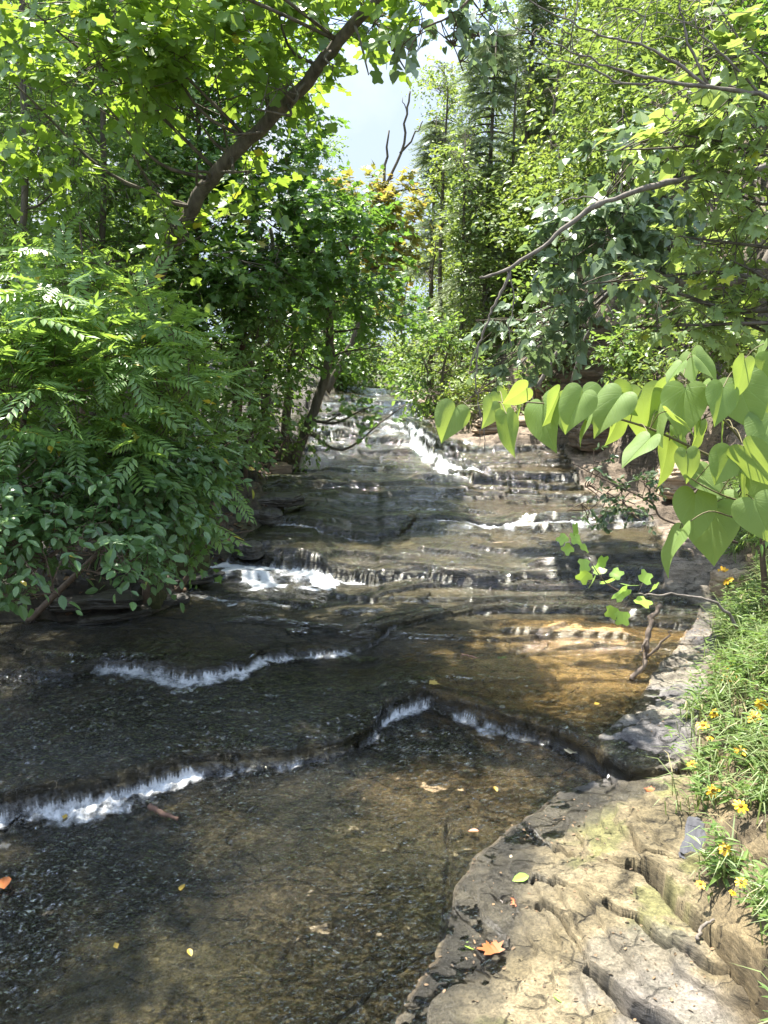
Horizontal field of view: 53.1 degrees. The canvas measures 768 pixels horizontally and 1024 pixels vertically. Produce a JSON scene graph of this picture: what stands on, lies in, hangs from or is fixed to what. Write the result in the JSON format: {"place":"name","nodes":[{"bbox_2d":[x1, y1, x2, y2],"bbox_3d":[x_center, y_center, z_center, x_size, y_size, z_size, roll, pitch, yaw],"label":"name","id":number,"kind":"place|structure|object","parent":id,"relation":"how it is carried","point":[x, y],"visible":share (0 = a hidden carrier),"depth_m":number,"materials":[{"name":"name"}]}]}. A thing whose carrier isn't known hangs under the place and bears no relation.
{"place":"outdoors","nodes":[
{"label":"outdoors","id":0,"kind":"place"},
{"bbox_2d":[0,352,338,622],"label":"bank","id":1,"kind":"structure","parent":0,"point":[80,583],"depth_m":7.94,"materials":[{"name":"soil"}]},
{"bbox_2d":[0,0,138,449],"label":"sapling","id":2,"kind":"object","parent":1,"relation":"on","point":[25,207],"visible":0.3,"depth_m":7.72,"materials":[{"name":"green plant"}]},
{"bbox_2d":[57,621,106,627],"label":"flat rock","id":3,"kind":"object","parent":1,"relation":"on","point":[68,622],"visible":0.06,"depth_m":6.24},
{"bbox_2d":[0,221,177,567],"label":"pinnate shrub","id":4,"kind":"object","parent":1,"relation":"on","point":[34,354],"visible":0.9,"depth_m":5.02,"materials":[{"name":"green plant"}]},
{"bbox_2d":[0,412,186,628],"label":"oval leaf shrub","id":5,"kind":"object","parent":1,"relation":"on","point":[24,520],"visible":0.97,"depth_m":4.84,"materials":[{"name":"green plant"}]},
{"bbox_2d":[46,589,143,611],"bbox_3d":[-2.406,0.735,6.357,0.865,0.113,0.424,0,12,0],"label":"flat rock","id":6,"kind":"object","parent":1,"relation":"on","point":[104,599],"visible":0.67,"depth_m":6.25,"materials":[{"name":"stone"}]},
{"bbox_2d":[0,205,195,483],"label":"pinnate shrub","id":7,"kind":"object","parent":1,"relation":"on","point":[75,263],"visible":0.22,"depth_m":6.56,"materials":[{"name":"green plant"}]},
{"bbox_2d":[0,0,219,433],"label":"sapling","id":8,"kind":"object","parent":1,"relation":"on","point":[103,214],"visible":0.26,"depth_m":8.72,"materials":[{"name":"green plant"}]},
{"bbox_2d":[73,603,153,625],"bbox_3d":[-2.245,0.847,6.404,0.637,0.076,0.325,-4,13,-17],"label":"flat rock","id":9,"kind":"object","parent":1,"relation":"on","point":[105,617],"visible":0.78,"depth_m":6.29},
{"bbox_2d":[0,246,262,603],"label":"pinnate shrub","id":10,"kind":"object","parent":1,"relation":"on","point":[156,354],"visible":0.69,"depth_m":5.52,"materials":[{"name":"green plant"}]},
{"bbox_2d":[25,403,266,622],"bbox_3d":[-1.713,0.072,6.027,2.074,1.857,1.689,-10,16,-39],"label":"oval leaf shrub","id":11,"kind":"object","parent":1,"relation":"on","point":[162,498],"visible":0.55,"depth_m":5.64,"materials":[{"name":"green plant"}]},
{"bbox_2d":[148,589,166,609],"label":"boulder","id":12,"kind":"object","parent":1,"relation":"on","point":[157,601],"visible":0.38,"depth_m":6.63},
{"bbox_2d":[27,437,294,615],"bbox_3d":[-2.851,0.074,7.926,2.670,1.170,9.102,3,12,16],"label":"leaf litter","id":13,"kind":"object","parent":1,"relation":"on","point":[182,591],"visible":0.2,"depth_m":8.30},
{"bbox_2d":[163,593,189,605],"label":"boulder","id":14,"kind":"object","parent":1,"relation":"on","point":[183,598],"visible":0.41,"depth_m":6.82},
{"bbox_2d":[156,534,210,574],"bbox_3d":[-1.977,0.405,7.399,0.571,0.420,0.503,-7,14,-29],"label":"boulder","id":15,"kind":"object","parent":1,"relation":"on","point":[180,566],"visible":0.12,"depth_m":7.22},
{"bbox_2d":[171,567,213,585],"bbox_3d":[-1.979,0.629,7.261,0.754,0.102,0.368,-4,13,-17],"label":"boulder","id":16,"kind":"object","parent":1,"relation":"on","point":[206,579],"visible":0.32,"depth_m":7.18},
{"bbox_2d":[64,0,343,434],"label":"sapling","id":17,"kind":"object","parent":1,"relation":"on","point":[213,129],"visible":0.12,"depth_m":9.89,"materials":[{"name":"green plant"}]},
{"bbox_2d":[164,510,252,591],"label":"bush","id":18,"kind":"object","parent":1,"relation":"on","point":[198,544],"visible":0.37,"depth_m":6.57,"materials":[{"name":"green plant"}]},
{"bbox_2d":[212,567,225,579],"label":"flat rock","id":19,"kind":"object","parent":1,"relation":"on","point":[218,573],"visible":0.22,"depth_m":7.50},
{"bbox_2d":[0,0,452,449],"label":"leaning tree","id":20,"kind":"object","parent":1,"relation":"on","point":[165,49],"visible":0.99,"depth_m":6.16,"materials":[{"name":"green plant"}]},
{"bbox_2d":[389,0,520,106],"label":"hanging vine","id":21,"kind":"object","parent":20,"relation":"hanging from","point":[465,33],"visible":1,"depth_m":5.21,"materials":[{"name":"green plant"}]},
{"bbox_2d":[168,183,311,450],"bbox_3d":[-1.926,-2.513,10.420,2.021,3.799,2.073,0,12,0],"label":"tree","id":22,"kind":"object","parent":1,"relation":"on","point":[257,324],"visible":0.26,"depth_m":10.11,"materials":[{"name":"green plant"}]},
{"bbox_2d":[201,313,298,478],"bbox_3d":[-1.624,-1.278,9.038,1.124,2.158,2.072,0,12,0],"label":"vine bush","id":23,"kind":"object","parent":1,"relation":"on","point":[254,410],"visible":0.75,"depth_m":9.15,"materials":[{"name":"green plant"}]},
{"bbox_2d":[76,94,446,462],"bbox_3d":[-1.450,-2.921,10.105,4.932,5.050,3.039,-6,13,-25],"label":"spreading tree","id":24,"kind":"object","parent":1,"relation":"on","point":[302,279],"visible":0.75,"depth_m":9.81,"materials":[{"name":"green plant"}]},
{"bbox_2d":[246,507,283,525],"bbox_3d":[-1.434,0.090,8.888,0.546,0.262,0.404,-4,13,-20],"label":"boulder","id":25,"kind":"object","parent":1,"relation":"on","point":[269,516],"visible":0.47,"depth_m":8.77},
{"bbox_2d":[264,462,291,473],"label":"boulder","id":26,"kind":"object","parent":1,"relation":"on","point":[283,467],"visible":0.6,"depth_m":11.42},
{"bbox_2d":[202,192,358,435],"bbox_3d":[-1.668,-3.146,12.179,2.343,4.048,2.387,6,13,27],"label":"tree","id":27,"kind":"object","parent":1,"relation":"on","point":[304,356],"visible":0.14,"depth_m":11.98,"materials":[{"name":"green plant"}]},
{"bbox_2d":[258,492,304,507],"bbox_3d":[-1.337,-0.140,9.173,0.798,0.154,0.467,-3,12,-15],"label":"boulder","id":28,"kind":"object","parent":1,"relation":"on","point":[282,500],"visible":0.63,"depth_m":9.03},
{"bbox_2d":[257,388,338,473],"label":"bush","id":29,"kind":"object","parent":1,"relation":"on","point":[303,429],"visible":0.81,"depth_m":11.44,"materials":[{"name":"green plant"}]},
{"bbox_2d":[251,181,393,440],"bbox_3d":[-1.032,-3.333,12.989,2.561,4.220,2.488,0,12,0],"label":"tree","id":30,"kind":"object","parent":1,"relation":"on","point":[299,375],"visible":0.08,"depth_m":12.83,"materials":[{"name":"green plant"}]},
{"bbox_2d":[319,91,442,393],"bbox_3d":[-0.196,-5.850,17.057,3.042,6.470,2.105,0,12,0],"label":"sycamore","id":31,"kind":"object","parent":1,"relation":"on","point":[383,188],"visible":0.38,"depth_m":16.86,"materials":[{"name":"green plant"}]},
{"bbox_2d":[0,0,593,353],"label":"sky","id":32,"kind":"structure","parent":0,"point":[372,110],"materials":[{"name":"white"}]},
{"bbox_2d":[0,386,701,1023],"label":"creek bed","id":33,"kind":"object","parent":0,"point":[28,796],"visible":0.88,"depth_m":4.91,"materials":[{"name":"stone"}]},
{"bbox_2d":[0,386,709,1023],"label":"creek water","id":34,"kind":"structure","parent":0,"point":[266,578],"depth_m":4.87,"materials":[{"name":"brown liquid"}]},
{"bbox_2d":[0,877,10,888],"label":"fallen leaf","id":35,"kind":"object","parent":34,"relation":"on","point":[4,882],"visible":1,"depth_m":3.61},
{"bbox_2d":[147,803,178,820],"bbox_3d":[-1.191,1.617,4.125,0.233,0.039,0.037,8,14,34],"label":"stick","id":36,"kind":"object","parent":34,"relation":"in","point":[156,809],"visible":1,"depth_m":4.12,"materials":[{"name":"wood"}]},
{"bbox_2d":[232,540,263,559],"bbox_3d":[-1.410,0.397,7.902,0.350,0.187,0.250,0,12,0],"label":"boulder","id":37,"kind":"object","parent":34,"relation":"in","point":[254,551],"visible":0.88,"depth_m":7.82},
{"bbox_2d":[629,603,671,680],"bbox_3d":[1.913,0.946,5.609,0.290,0.517,0.272,0,12,0],"label":"driftwood","id":38,"kind":"object","parent":34,"relation":"on","point":[645,645],"visible":1,"depth_m":5.57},
{"bbox_2d":[205,0,767,894],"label":"hillside","id":39,"kind":"structure","parent":0,"point":[651,66],"depth_m":14.06,"materials":[{"name":"plant"}]},
{"bbox_2d":[0,0,475,478],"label":"woodland","id":40,"kind":"object","parent":39,"relation":"on","point":[34,229],"visible":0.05,"depth_m":11.04,"materials":[{"name":"green plant"}]},
{"bbox_2d":[261,232,365,385],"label":"broadleaf tree","id":41,"kind":"object","parent":39,"relation":"on","point":[311,367],"depth_m":23.26,"materials":[{"name":"green plant"}]},
{"bbox_2d":[281,125,356,351],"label":"broadleaf tree","id":42,"kind":"object","parent":39,"relation":"on","point":[334,149],"visible":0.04,"depth_m":28.17,"materials":[{"name":"green plant"}]},
{"bbox_2d":[305,315,376,390],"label":"broadleaf tree","id":43,"kind":"object","parent":39,"relation":"on","point":[344,377],"visible":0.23,"depth_m":20.32,"materials":[{"name":"green plant"}]},
{"bbox_2d":[334,267,400,371],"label":"broadleaf tree","id":44,"kind":"object","parent":39,"relation":"on","point":[376,336],"visible":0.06,"depth_m":40.11,"materials":[{"name":"green plant"}]},
{"bbox_2d":[335,260,414,385],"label":"broadleaf tree","id":45,"kind":"object","parent":39,"relation":"on","point":[371,358],"visible":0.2,"depth_m":23.84,"materials":[{"name":"green plant"}]},
{"bbox_2d":[367,247,435,367],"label":"broadleaf tree","id":46,"kind":"object","parent":39,"relation":"on","point":[404,314],"visible":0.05,"depth_m":42.83,"materials":[{"name":"green plant"}]},
{"bbox_2d":[377,244,453,382],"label":"broadleaf tree","id":47,"kind":"object","parent":39,"relation":"on","point":[422,285],"visible":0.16,"depth_m":26.17,"materials":[{"name":"green plant"}]},
{"bbox_2d":[401,115,458,390],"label":"broadleaf tree","id":48,"kind":"object","parent":39,"relation":"on","point":[423,158],"visible":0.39,"depth_m":21.48,"materials":[{"name":"green plant"}]},
{"bbox_2d":[397,57,485,370],"bbox_3d":[2.252,-11.023,29.156,3.628,11.519,3.831,-4,12,-16],"label":"broadleaf tree","id":49,"kind":"object","parent":39,"relation":"on","point":[440,92],"visible":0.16,"depth_m":28.59,"materials":[{"name":"green plant"}]},
{"bbox_2d":[429,0,551,336],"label":"broadleaf tree","id":50,"kind":"object","parent":39,"relation":"on","point":[498,119],"visible":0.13,"depth_m":23.79,"materials":[{"name":"green plant"}]},
{"bbox_2d":[395,391,741,1023],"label":"rock shelf","id":51,"kind":"object","parent":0,"point":[657,881],"visible":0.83,"depth_m":3.40,"materials":[{"name":"stone"}]},
{"bbox_2d":[391,327,449,412],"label":"broadleaf tree","id":52,"kind":"object","parent":51,"relation":"on","point":[424,386],"visible":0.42,"depth_m":16.09,"materials":[{"name":"green plant"}]},
{"bbox_2d":[411,45,469,393],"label":"broadleaf tree","id":53,"kind":"object","parent":51,"relation":"on","point":[444,157],"visible":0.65,"depth_m":18.64,"materials":[{"name":"green plant"}]},
{"bbox_2d":[392,213,488,391],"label":"broadleaf tree","id":54,"kind":"object","parent":51,"relation":"on","point":[434,258],"visible":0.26,"depth_m":20.22,"materials":[{"name":"green plant"}]},
{"bbox_2d":[391,298,493,420],"bbox_3d":[1.138,-2.781,14.907,2.027,2.666,1.931,0,12,0],"label":"bush","id":55,"kind":"object","parent":51,"relation":"on","point":[448,342],"visible":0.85,"depth_m":14.88,"materials":[{"name":"green plant"}]},
{"bbox_2d":[426,342,501,401],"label":"bush","id":56,"kind":"object","parent":51,"relation":"on","point":[440,366],"visible":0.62,"depth_m":15.68,"materials":[{"name":"green plant"}]},
{"bbox_2d":[430,126,510,400],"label":"broadleaf tree","id":57,"kind":"object","parent":51,"relation":"on","point":[469,206],"visible":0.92,"depth_m":16.72,"materials":[{"name":"green plant"}]},
{"bbox_2d":[437,371,530,424],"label":"bush","id":58,"kind":"object","parent":51,"relation":"on","point":[463,390],"visible":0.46,"depth_m":13.82,"materials":[{"name":"green plant"}]},
{"bbox_2d":[477,940,504,954],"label":"fallen leaf","id":59,"kind":"object","parent":51,"relation":"on","point":[490,949],"visible":1,"depth_m":3.22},
{"bbox_2d":[471,415,526,435],"bbox_3d":[2.645,-1.514,13.540,2.340,0.360,0.762,-2,12,-8],"label":"rock ledge","id":60,"kind":"object","parent":51,"relation":"on","point":[490,429],"visible":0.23,"depth_m":13.15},
{"bbox_2d":[512,872,528,881],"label":"fallen leaf","id":61,"kind":"object","parent":51,"relation":"on","point":[519,877],"visible":1,"depth_m":3.54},
{"bbox_2d":[489,346,569,404],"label":"bush","id":62,"kind":"object","parent":51,"relation":"on","point":[519,376],"visible":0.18,"depth_m":12.55,"materials":[{"name":"green plant"}]},
{"bbox_2d":[567,420,609,452],"bbox_3d":[3.374,-1.207,12.119,0.947,0.525,0.864,0,12,0],"label":"rock ledge","id":63,"kind":"object","parent":51,"relation":"on","point":[589,442],"visible":0.4,"depth_m":11.76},
{"bbox_2d":[418,612,762,1023],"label":"debris","id":64,"kind":"object","parent":51,"relation":"on","point":[543,986],"visible":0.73,"depth_m":3.26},
{"bbox_2d":[556,522,658,625],"bbox_3d":[1.502,0.394,5.189,0.716,0.728,0.407,0,12,0],"label":"tulip twig","id":65,"kind":"object","parent":51,"relation":"on","point":[584,576],"visible":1,"depth_m":5.16,"materials":[{"name":"green plant"}]},
{"bbox_2d":[678,816,705,861],"bbox_3d":[1.477,1.557,3.639,0.119,0.082,0.311,7,14,29],"label":"slate slab","id":66,"kind":"object","parent":51,"relation":"on","point":[692,823],"depth_m":3.65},
{"bbox_2d":[695,918,714,940],"bbox_3d":[1.261,1.650,3.041,0.036,0.037,0.168,11,17,43],"label":"stick","id":67,"kind":"object","parent":51,"relation":"on","point":[699,934],"visible":1,"depth_m":3.04,"materials":[{"name":"brown wood"}]},
{"bbox_2d":[709,568,751,599],"bbox_3d":[3.188,0.697,7.080,0.364,0.351,0.274,0,12,0],"label":"boulder","id":68,"kind":"object","parent":51,"relation":"on","point":[720,576],"visible":0.5,"depth_m":7.00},
{"bbox_2d":[434,339,767,578],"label":"redbud branch","id":69,"kind":"object","parent":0,"point":[713,515],"visible":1,"depth_m":1.59,"materials":[{"name":"green plant"}]},
{"bbox_2d":[465,0,767,1023],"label":"bank","id":70,"kind":"structure","parent":0,"point":[733,938],"depth_m":3.67,"materials":[{"name":"stone"}]},
{"bbox_2d":[409,23,538,365],"bbox_3d":[2.422,-7.173,17.675,3.776,7.521,3.568,0,12,0],"label":"conifer","id":71,"kind":"object","parent":70,"relation":"on","point":[497,53],"visible":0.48,"depth_m":17.41,"materials":[{"name":"green plant"}]},
{"bbox_2d":[437,246,543,382],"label":"broadleaf tree","id":72,"kind":"object","parent":70,"relation":"on","point":[471,314],"visible":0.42,"depth_m":16.62,"materials":[{"name":"green plant"}]},
{"bbox_2d":[475,65,556,331],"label":"broadleaf tree","id":73,"kind":"object","parent":70,"relation":"on","point":[512,157],"visible":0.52,"depth_m":17.22,"materials":[{"name":"green plant"}]},
{"bbox_2d":[453,0,586,309],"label":"conifer","id":74,"kind":"object","parent":70,"relation":"on","point":[527,11],"visible":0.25,"depth_m":18.63,"materials":[{"name":"green plant"}]},
{"bbox_2d":[490,251,585,372],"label":"broadleaf tree","id":75,"kind":"object","parent":70,"relation":"on","point":[518,282],"visible":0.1,"depth_m":13.91,"materials":[{"name":"green plant"}]},
{"bbox_2d":[488,96,606,326],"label":"broadleaf tree","id":76,"kind":"object","parent":70,"relation":"on","point":[526,186],"visible":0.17,"depth_m":15.97,"materials":[{"name":"green plant"}]},
{"bbox_2d":[518,295,600,382],"bbox_3d":[2.835,-2.447,12.226,1.276,2.108,1.787,7,14,28],"label":"bush","id":77,"kind":"object","parent":70,"relation":"on","point":[555,317],"visible":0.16,"depth_m":11.97,"materials":[{"name":"green plant"}]},
{"bbox_2d":[518,0,619,199],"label":"broadleaf tree","id":78,"kind":"object","parent":70,"relation":"on","point":[562,74],"visible":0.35,"depth_m":16.94,"materials":[{"name":"green plant"}]},
{"bbox_2d":[521,274,640,388],"bbox_3d":[2.626,-2.425,10.222,1.650,1.575,0.238,0,12,0],"label":"fallen branch","id":79,"kind":"object","parent":70,"relation":"on","point":[540,381],"visible":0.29,"depth_m":10.26,"materials":[{"name":"brown wood"}]},
{"bbox_2d":[511,0,657,157],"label":"broadleaf tree","id":80,"kind":"object","parent":70,"relation":"on","point":[570,10],"visible":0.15,"depth_m":19.00,"materials":[{"name":"green plant"}]},
{"bbox_2d":[526,316,643,400],"bbox_3d":[3.531,-2.473,13.081,2.116,1.657,1.583,-4,13,-19],"label":"bush","id":81,"kind":"object","parent":70,"relation":"on","point":[593,374],"visible":0.07,"depth_m":12.38,"materials":[{"name":"plant"}]},
{"bbox_2d":[527,10,693,242],"bbox_3d":[4.373,-6.537,13.999,2.715,5.180,3.033,-10,16,-40],"label":"broadleaf tree","id":82,"kind":"object","parent":70,"relation":"on","point":[586,135],"visible":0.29,"depth_m":14.05,"materials":[{"name":"green plant"}]},
{"bbox_2d":[462,108,767,405],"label":"redbud tree","id":83,"kind":"object","parent":70,"relation":"on","point":[628,220],"visible":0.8,"depth_m":7.74,"materials":[{"name":"green plant"}]},
{"bbox_2d":[585,308,663,388],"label":"bush","id":84,"kind":"object","parent":70,"relation":"on","point":[625,356],"visible":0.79,"depth_m":11.18,"materials":[{"name":"green plant"}]},
{"bbox_2d":[486,0,767,109],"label":"bare branch","id":85,"kind":"object","parent":70,"relation":"on","point":[704,84],"visible":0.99,"depth_m":5.35,"materials":[{"name":"brown wood"}]},
{"bbox_2d":[585,206,719,371],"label":"broadleaf tree","id":86,"kind":"object","parent":70,"relation":"on","point":[647,311],"visible":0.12,"depth_m":11.84,"materials":[{"name":"green plant"}]},
{"bbox_2d":[583,26,767,379],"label":"light maple","id":87,"kind":"object","parent":70,"relation":"on","point":[730,185],"visible":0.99,"depth_m":5.82,"materials":[{"name":"green plant"}]},
{"bbox_2d":[470,163,767,450],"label":"dead limb","id":88,"kind":"object","parent":87,"relation":"attached to","point":[597,204],"visible":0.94,"depth_m":5.96,"materials":[{"name":"brown wood"}]},
{"bbox_2d":[586,0,767,206],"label":"broad leaved sapling","id":89,"kind":"object","parent":70,"relation":"on","point":[714,100],"visible":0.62,"depth_m":5.92,"materials":[{"name":"green plant"}]},
{"bbox_2d":[587,0,767,195],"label":"broadleaf tree","id":90,"kind":"object","parent":70,"relation":"on","point":[695,34],"visible":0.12,"depth_m":13.17,"materials":[{"name":"green plant"}]},
{"bbox_2d":[655,459,708,498],"bbox_3d":[3.882,-0.399,9.626,1.190,0.490,0.675,-7,14,-29],"label":"rock ledge","id":91,"kind":"object","parent":70,"relation":"on","point":[674,481],"visible":0.16,"depth_m":9.33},
{"bbox_2d":[607,301,762,447],"bbox_3d":[4.005,-1.807,10.072,1.828,2.240,1.292,0,12,0],"label":"bush","id":92,"kind":"object","parent":70,"relation":"on","point":[653,367],"visible":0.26,"depth_m":10.00,"materials":[{"name":"green plant"}]},
{"bbox_2d":[695,880,712,901],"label":"yellow flower","id":93,"kind":"object","parent":70,"relation":"on","point":[699,883],"visible":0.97,"depth_m":3.17,"materials":[{"name":"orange plant"}]},
{"bbox_2d":[695,721,713,735],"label":"yellow flower","id":94,"kind":"object","parent":70,"relation":"on","point":[700,725],"visible":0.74,"depth_m":4.36,"materials":[{"name":"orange plant"}]},
{"bbox_2d":[642,183,767,355],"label":"broadleaf tree","id":95,"kind":"object","parent":70,"relation":"on","point":[715,250],"visible":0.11,"depth_m":10.84,"materials":[{"name":"green plant"}]},
{"bbox_2d":[653,0,767,199],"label":"broadleaf tree","id":96,"kind":"object","parent":70,"relation":"on","point":[764,41],"visible":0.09,"depth_m":11.97,"materials":[{"name":"green plant"}]},
{"bbox_2d":[659,304,767,382],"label":"bush","id":97,"kind":"object","parent":70,"relation":"on","point":[717,353],"visible":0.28,"depth_m":9.24,"materials":[{"name":"green plant"}]},
{"bbox_2d":[706,784,720,797],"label":"yellow flower","id":98,"kind":"object","parent":70,"relation":"on","point":[712,790],"visible":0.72,"depth_m":3.83,"materials":[{"name":"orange plant"}]},
{"bbox_2d":[717,842,739,858],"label":"yellow flower","id":99,"kind":"object","parent":70,"relation":"on","point":[723,850],"visible":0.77,"depth_m":3.26,"materials":[{"name":"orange plant"}]},
{"bbox_2d":[729,890,747,905],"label":"yellow flower","id":100,"kind":"object","parent":70,"relation":"on","point":[732,892],"visible":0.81,"depth_m":3.05,"materials":[{"name":"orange plant"}]},
{"bbox_2d":[732,800,748,818],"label":"yellow flower","id":101,"kind":"object","parent":70,"relation":"on","point":[739,805],"visible":0.98,"depth_m":3.47,"materials":[{"name":"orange plant"}]},
{"bbox_2d":[734,877,752,891],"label":"yellow flower","id":102,"kind":"object","parent":70,"relation":"on","point":[741,879],"visible":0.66,"depth_m":3.07,"materials":[{"name":"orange plant"}]},
{"bbox_2d":[722,479,767,620],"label":"bush","id":103,"kind":"object","parent":70,"relation":"on","point":[762,543],"visible":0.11,"depth_m":5.45,"materials":[{"name":"green plant"}]},
{"bbox_2d":[567,443,737,543],"bbox_3d":[2.106,-0.120,5.895,1.393,0.811,0.403,0,12,0],"label":"dark spray","id":104,"kind":"object","parent":103,"relation":"attached to","point":[601,517],"visible":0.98,"depth_m":5.88,"materials":[{"name":"green plant"}]},
{"bbox_2d":[747,712,763,733],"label":"yellow flower","id":105,"kind":"object","parent":70,"relation":"on","point":[754,714],"visible":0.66,"depth_m":4.09,"materials":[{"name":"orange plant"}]},
{"bbox_2d":[754,698,767,712],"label":"yellow flower","id":106,"kind":"object","parent":70,"relation":"on","point":[761,706],"visible":0.82,"depth_m":4.12,"materials":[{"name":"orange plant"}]},
{"bbox_2d":[647,475,767,1023],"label":"grass","id":107,"kind":"structure","parent":0,"point":[719,716],"depth_m":4.30,"materials":[{"name":"plant"}]},
{"bbox_2d":[633,592,738,629],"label":"bare branch","id":108,"kind":"object","parent":107,"relation":"on","point":[722,609],"visible":1,"depth_m":5.23,"materials":[{"name":"brown wood"}]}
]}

